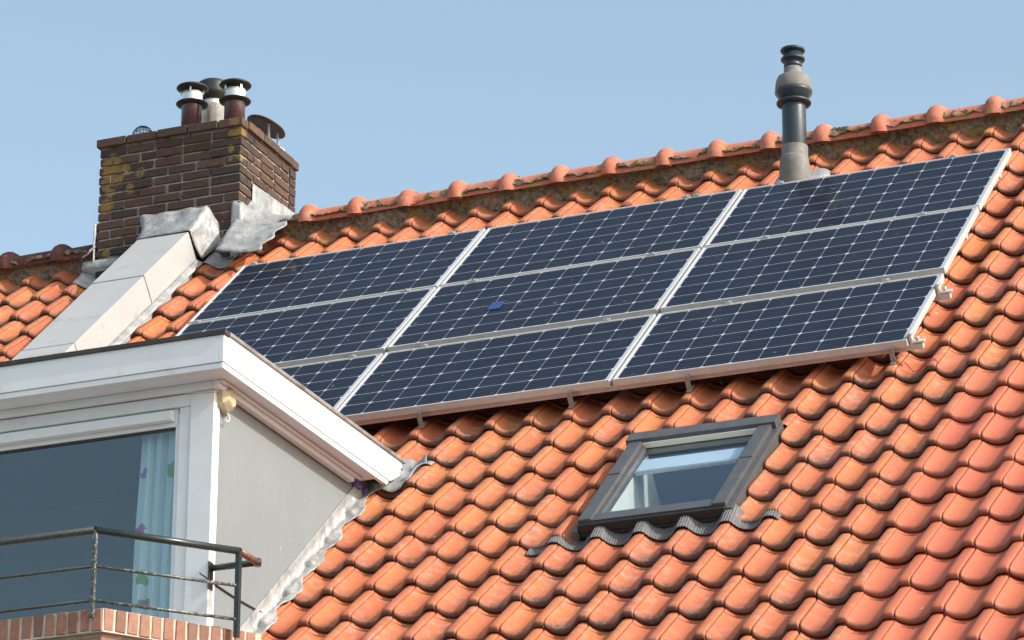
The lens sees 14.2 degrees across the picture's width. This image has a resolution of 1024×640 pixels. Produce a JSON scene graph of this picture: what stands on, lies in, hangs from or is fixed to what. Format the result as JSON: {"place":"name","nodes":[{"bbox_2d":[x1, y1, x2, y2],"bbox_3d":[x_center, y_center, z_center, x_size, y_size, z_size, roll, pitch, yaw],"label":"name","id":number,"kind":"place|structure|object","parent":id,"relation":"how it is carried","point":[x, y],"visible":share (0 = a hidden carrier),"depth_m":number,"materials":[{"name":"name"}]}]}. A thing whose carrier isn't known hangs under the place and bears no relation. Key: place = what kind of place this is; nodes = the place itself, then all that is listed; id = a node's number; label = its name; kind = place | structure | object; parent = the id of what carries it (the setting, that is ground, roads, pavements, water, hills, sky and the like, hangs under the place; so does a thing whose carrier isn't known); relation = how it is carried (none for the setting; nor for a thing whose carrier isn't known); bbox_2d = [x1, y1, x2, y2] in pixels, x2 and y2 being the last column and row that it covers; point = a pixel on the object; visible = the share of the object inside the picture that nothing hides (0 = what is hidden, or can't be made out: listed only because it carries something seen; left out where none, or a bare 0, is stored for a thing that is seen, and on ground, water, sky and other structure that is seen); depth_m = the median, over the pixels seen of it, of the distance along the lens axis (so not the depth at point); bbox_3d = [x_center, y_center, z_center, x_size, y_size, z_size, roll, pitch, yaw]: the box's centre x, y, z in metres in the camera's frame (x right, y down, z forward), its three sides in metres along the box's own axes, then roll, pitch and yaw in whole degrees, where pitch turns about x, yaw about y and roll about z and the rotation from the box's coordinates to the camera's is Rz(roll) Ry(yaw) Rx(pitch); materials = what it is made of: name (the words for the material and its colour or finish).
{"place":"outdoors","nodes":[
{"label":"outdoors","id":0,"kind":"place"},
{"bbox_2d":[0,0,1023,255],"label":"sky","id":1,"kind":"structure","parent":0,"point":[371,99],"materials":[{"name":"blue"}]},
{"label":"ground","id":2,"kind":"structure","parent":0,"visible":0},
{"bbox_2d":[0,608,261,639],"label":"parapet","id":3,"kind":"structure","parent":2,"relation":"on","point":[106,624],"depth_m":19.92,"materials":[{"name":"brick"}]},
{"bbox_2d":[0,526,261,637],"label":"balcony railing","id":4,"kind":"object","parent":3,"relation":"on","point":[238,564],"visible":1,"depth_m":20.05,"materials":[{"name":"black metal"}]},
{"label":"house wall","id":5,"kind":"structure","parent":0,"visible":0},
{"bbox_2d":[0,96,1023,639],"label":"roof","id":6,"kind":"structure","parent":5,"relation":"on","point":[896,488],"depth_m":21.55,"materials":[{"name":"ceramic"}]},
{"bbox_2d":[12,205,221,359],"bbox_3d":[-2.864,0.279,25.687,0.637,3.338,3.601,-8,-22,21],"label":"boxed duct","id":7,"kind":"object","parent":6,"relation":"on","point":[123,297],"visible":0.75,"depth_m":26.71,"materials":[{"name":"metal"}]},
{"bbox_2d":[73,116,298,287],"bbox_3d":[-2.080,-0.298,27.873,1.556,1.988,1.196,-8,-22,21],"label":"chimney","id":8,"kind":"object","parent":6,"relation":"on","point":[237,176],"visible":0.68,"depth_m":27.91,"materials":[{"name":"brick"}]},
{"bbox_2d":[132,125,151,134],"bbox_3d":[-2.551,-1.216,28.484,0.154,0.267,0.153,-8,-22,21],"label":"wire guard","id":9,"kind":"object","parent":8,"relation":"on","point":[143,127],"visible":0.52,"depth_m":28.49,"materials":[{"name":"grey metal"}]},
{"bbox_2d":[176,81,208,125],"bbox_3d":[-2.206,-1.396,28.398,0.224,0.466,0.224,-8,-22,21],"label":"flue pipe","id":10,"kind":"object","parent":8,"relation":"on","point":[191,104],"visible":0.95,"depth_m":28.38,"materials":[{"name":"metal"}]},
{"bbox_2d":[199,78,224,122],"bbox_3d":[-2.080,-1.383,28.627,0.238,0.606,0.238,-8,-22,21],"label":"hooded flue","id":11,"kind":"object","parent":8,"relation":"on","point":[214,109],"visible":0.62,"depth_m":28.59,"materials":[{"name":"metal"}]},
{"bbox_2d":[219,78,251,118],"bbox_3d":[-1.902,-1.426,28.273,0.224,0.436,0.224,-8,-22,21],"label":"flue pipe","id":12,"kind":"object","parent":8,"relation":"on","point":[234,101],"visible":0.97,"depth_m":28.25,"materials":[{"name":"metal"}]},
{"bbox_2d":[247,114,284,150],"bbox_3d":[-1.700,-1.253,28.510,0.279,0.303,0.286,-8,-22,21],"label":"rain cap","id":13,"kind":"object","parent":8,"relation":"on","point":[270,128],"visible":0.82,"depth_m":28.52,"materials":[{"name":"metal"}]},
{"bbox_2d":[0,329,434,633],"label":"dormer","id":14,"kind":"object","parent":6,"relation":"on","point":[275,466],"visible":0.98,"depth_m":21.22,"materials":[{"name":"white paint"}]},
{"bbox_2d":[132,431,175,617],"bbox_3d":[-1.759,1.242,20.770,0.352,1.530,0.069,-8,-22,21],"label":"curtain","id":15,"kind":"object","parent":14,"relation":"hanging from","point":[154,516],"visible":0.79,"depth_m":20.88,"materials":[{"name":"fabric"}]},
{"bbox_2d":[187,388,235,421],"bbox_3d":[-1.514,0.418,20.888,0.247,0.191,0.116,9,-22,-22],"label":"lamp","id":16,"kind":"object","parent":14,"relation":"attached to","point":[226,401],"visible":1,"depth_m":20.88,"materials":[{"name":"plastic"}]},
{"bbox_2d":[199,573,262,612],"bbox_3d":[-1.396,1.387,20.746,0.008,0.024,0.770,-8,-22,21],"label":"loose cable","id":17,"kind":"object","parent":14,"relation":"attached to","point":[204,576],"visible":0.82,"depth_m":20.66,"materials":[{"name":"black plastic"}]},
{"bbox_2d":[353,479,367,495],"bbox_3d":[-0.821,0.912,22.355,0.028,0.070,0.155,-8,-22,21],"label":"purple tab","id":18,"kind":"object","parent":14,"relation":"attached to","point":[357,483],"visible":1,"depth_m":22.33,"materials":[{"name":"fabric"}]},
{"bbox_2d":[416,411,426,427],"bbox_3d":[-0.507,0.544,23.195,0.028,0.085,0.130,-8,19,21],"label":"roof hook","id":19,"kind":"object","parent":6,"relation":"attached to","point":[421,423],"visible":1,"depth_m":23.16,"materials":[{"name":"grey metal"}]},
{"bbox_2d":[566,390,576,407],"bbox_3d":[0.333,0.423,22.864,0.028,0.085,0.130,-8,19,21],"label":"roof hook","id":20,"kind":"object","parent":6,"relation":"attached to","point":[571,402],"visible":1,"depth_m":22.83,"materials":[{"name":"grey metal"}]},
{"bbox_2d":[354,331,925,425],"bbox_3d":[-0.175,0.444,23.075,5.185,0.100,0.094,-8,-22,21],"label":"mounting rail","id":21,"kind":"object","parent":6,"relation":"attached to","point":[917,343],"visible":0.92,"depth_m":22.71,"materials":[{"name":"metal"}]},
{"bbox_2d":[280,353,382,409],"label":"solar panel","id":22,"kind":"object","parent":21,"relation":"on","point":[334,383],"visible":0.12,"depth_m":24.09,"materials":[{"name":"glass"}]},
{"bbox_2d":[337,314,655,421],"bbox_3d":[-0.098,0.268,23.501,1.694,0.054,1.014,-8,19,21],"label":"solar panel","id":23,"kind":"object","parent":21,"relation":"on","point":[427,378],"visible":0.98,"depth_m":23.43,"materials":[{"name":"glass"}]},
{"bbox_2d":[612,273,944,385],"bbox_3d":[1.485,0.042,22.878,1.694,0.055,1.014,-8,19,21],"label":"solar panel","id":24,"kind":"object","parent":21,"relation":"attached to","point":[884,314],"visible":1,"depth_m":22.80,"materials":[{"name":"glass"}]},
{"bbox_2d":[526,414,783,555],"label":"roof window","id":25,"kind":"structure","parent":6,"relation":"attached to","point":[662,484],"depth_m":21.55,"materials":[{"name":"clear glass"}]},
{"bbox_2d":[683,374,694,391],"bbox_3d":[0.974,0.331,22.612,0.028,0.085,0.130,-8,19,21],"label":"roof hook","id":26,"kind":"object","parent":6,"relation":"attached to","point":[689,387],"visible":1,"depth_m":22.58,"materials":[{"name":"grey metal"}]},
{"bbox_2d":[774,45,830,183],"bbox_3d":[1.774,-1.194,25.711,0.432,1.139,0.381,-8,-22,21],"label":"vent pipe","id":27,"kind":"object","parent":6,"relation":"on","point":[793,90],"visible":0.81,"depth_m":25.73,"materials":[{"name":"grey plastic"}]},
{"bbox_2d":[888,346,898,364],"bbox_3d":[2.053,0.175,22.188,0.028,0.085,0.130,-8,19,21],"label":"roof hook","id":28,"kind":"object","parent":6,"relation":"attached to","point":[893,359],"visible":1,"depth_m":22.15,"materials":[{"name":"grey metal"}]},
{"bbox_2d":[904,357,939,371],"bbox_3d":[2.199,0.237,22.080,0.206,0.060,0.026,-11,-24,28],"label":"red wire","id":29,"kind":"object","parent":6,"relation":"on","point":[922,366],"visible":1,"depth_m":22.09,"materials":[{"name":"red"}]},
{"bbox_2d":[933,281,952,300],"bbox_3d":[0.039,0.172,23.718,5.185,0.100,0.094,-8,-22,21],"label":"mounting rail","id":30,"kind":"object","parent":6,"relation":"attached to","point":[944,293],"visible":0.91,"depth_m":22.79,"materials":[{"name":"metal"}]},
{"bbox_3d":[0.575,-0.526,25.498,5.070,0.048,0.048,-8,-22,21],"label":"mounting rail","id":31,"kind":"object","parent":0,"visible":0},
{"bbox_2d":[188,228,485,322],"bbox_3d":[-1.089,-0.274,25.908,1.694,0.054,1.008,-8,19,21],"label":"solar panel","id":32,"kind":"object","parent":31,"relation":"attached to","point":[253,287],"visible":1,"depth_m":25.88,"materials":[{"name":"glass"}]},
{"bbox_2d":[440,189,741,285],"bbox_3d":[0.494,-0.502,25.285,1.694,0.053,1.008,-8,19,21],"label":"solar panel","id":33,"kind":"object","parent":31,"relation":"on","point":[685,222],"visible":1,"depth_m":25.25,"materials":[{"name":"glass"}]},
{"bbox_2d":[705,148,1011,246],"bbox_3d":[2.076,-0.729,24.663,1.694,0.054,1.008,-8,19,21],"label":"solar panel","id":34,"kind":"object","parent":31,"relation":"on","point":[950,182],"visible":1,"depth_m":24.63,"materials":[{"name":"glass"}]},
{"bbox_3d":[0.274,-0.143,24.591,5.070,0.048,0.048,-8,-22,21],"label":"mounting rail","id":35,"kind":"object","parent":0,"visible":0},
{"bbox_2d":[176,287,435,367],"bbox_3d":[-1.386,0.103,25.017,1.694,0.053,1.008,-8,19,21],"label":"solar panel","id":36,"kind":"object","parent":35,"relation":"on","point":[371,325],"visible":0.7,"depth_m":24.95,"materials":[{"name":"glass"}]},
{"bbox_2d":[387,248,700,351],"bbox_3d":[0.197,-0.126,24.394,1.694,0.053,1.008,-8,19,21],"label":"solar panel","id":37,"kind":"object","parent":35,"relation":"on","point":[583,294],"visible":1,"depth_m":24.33,"materials":[{"name":"glass"}]},
{"bbox_2d":[487,300,505,309],"bbox_3d":[-0.094,-0.087,24.471,0.084,0.005,0.124,-8,21,21],"label":"blue patch","id":38,"kind":"object","parent":37,"relation":"attached to","point":[496,305],"visible":1,"depth_m":24.47,"materials":[{"name":"blue glass"}]},
{"bbox_2d":[660,206,979,312],"bbox_3d":[1.780,-0.354,23.772,1.694,0.054,1.008,-8,19,21],"label":"solar panel","id":39,"kind":"object","parent":35,"relation":"on","point":[918,245],"visible":1,"depth_m":23.71,"materials":[{"name":"glass"}]}
]}

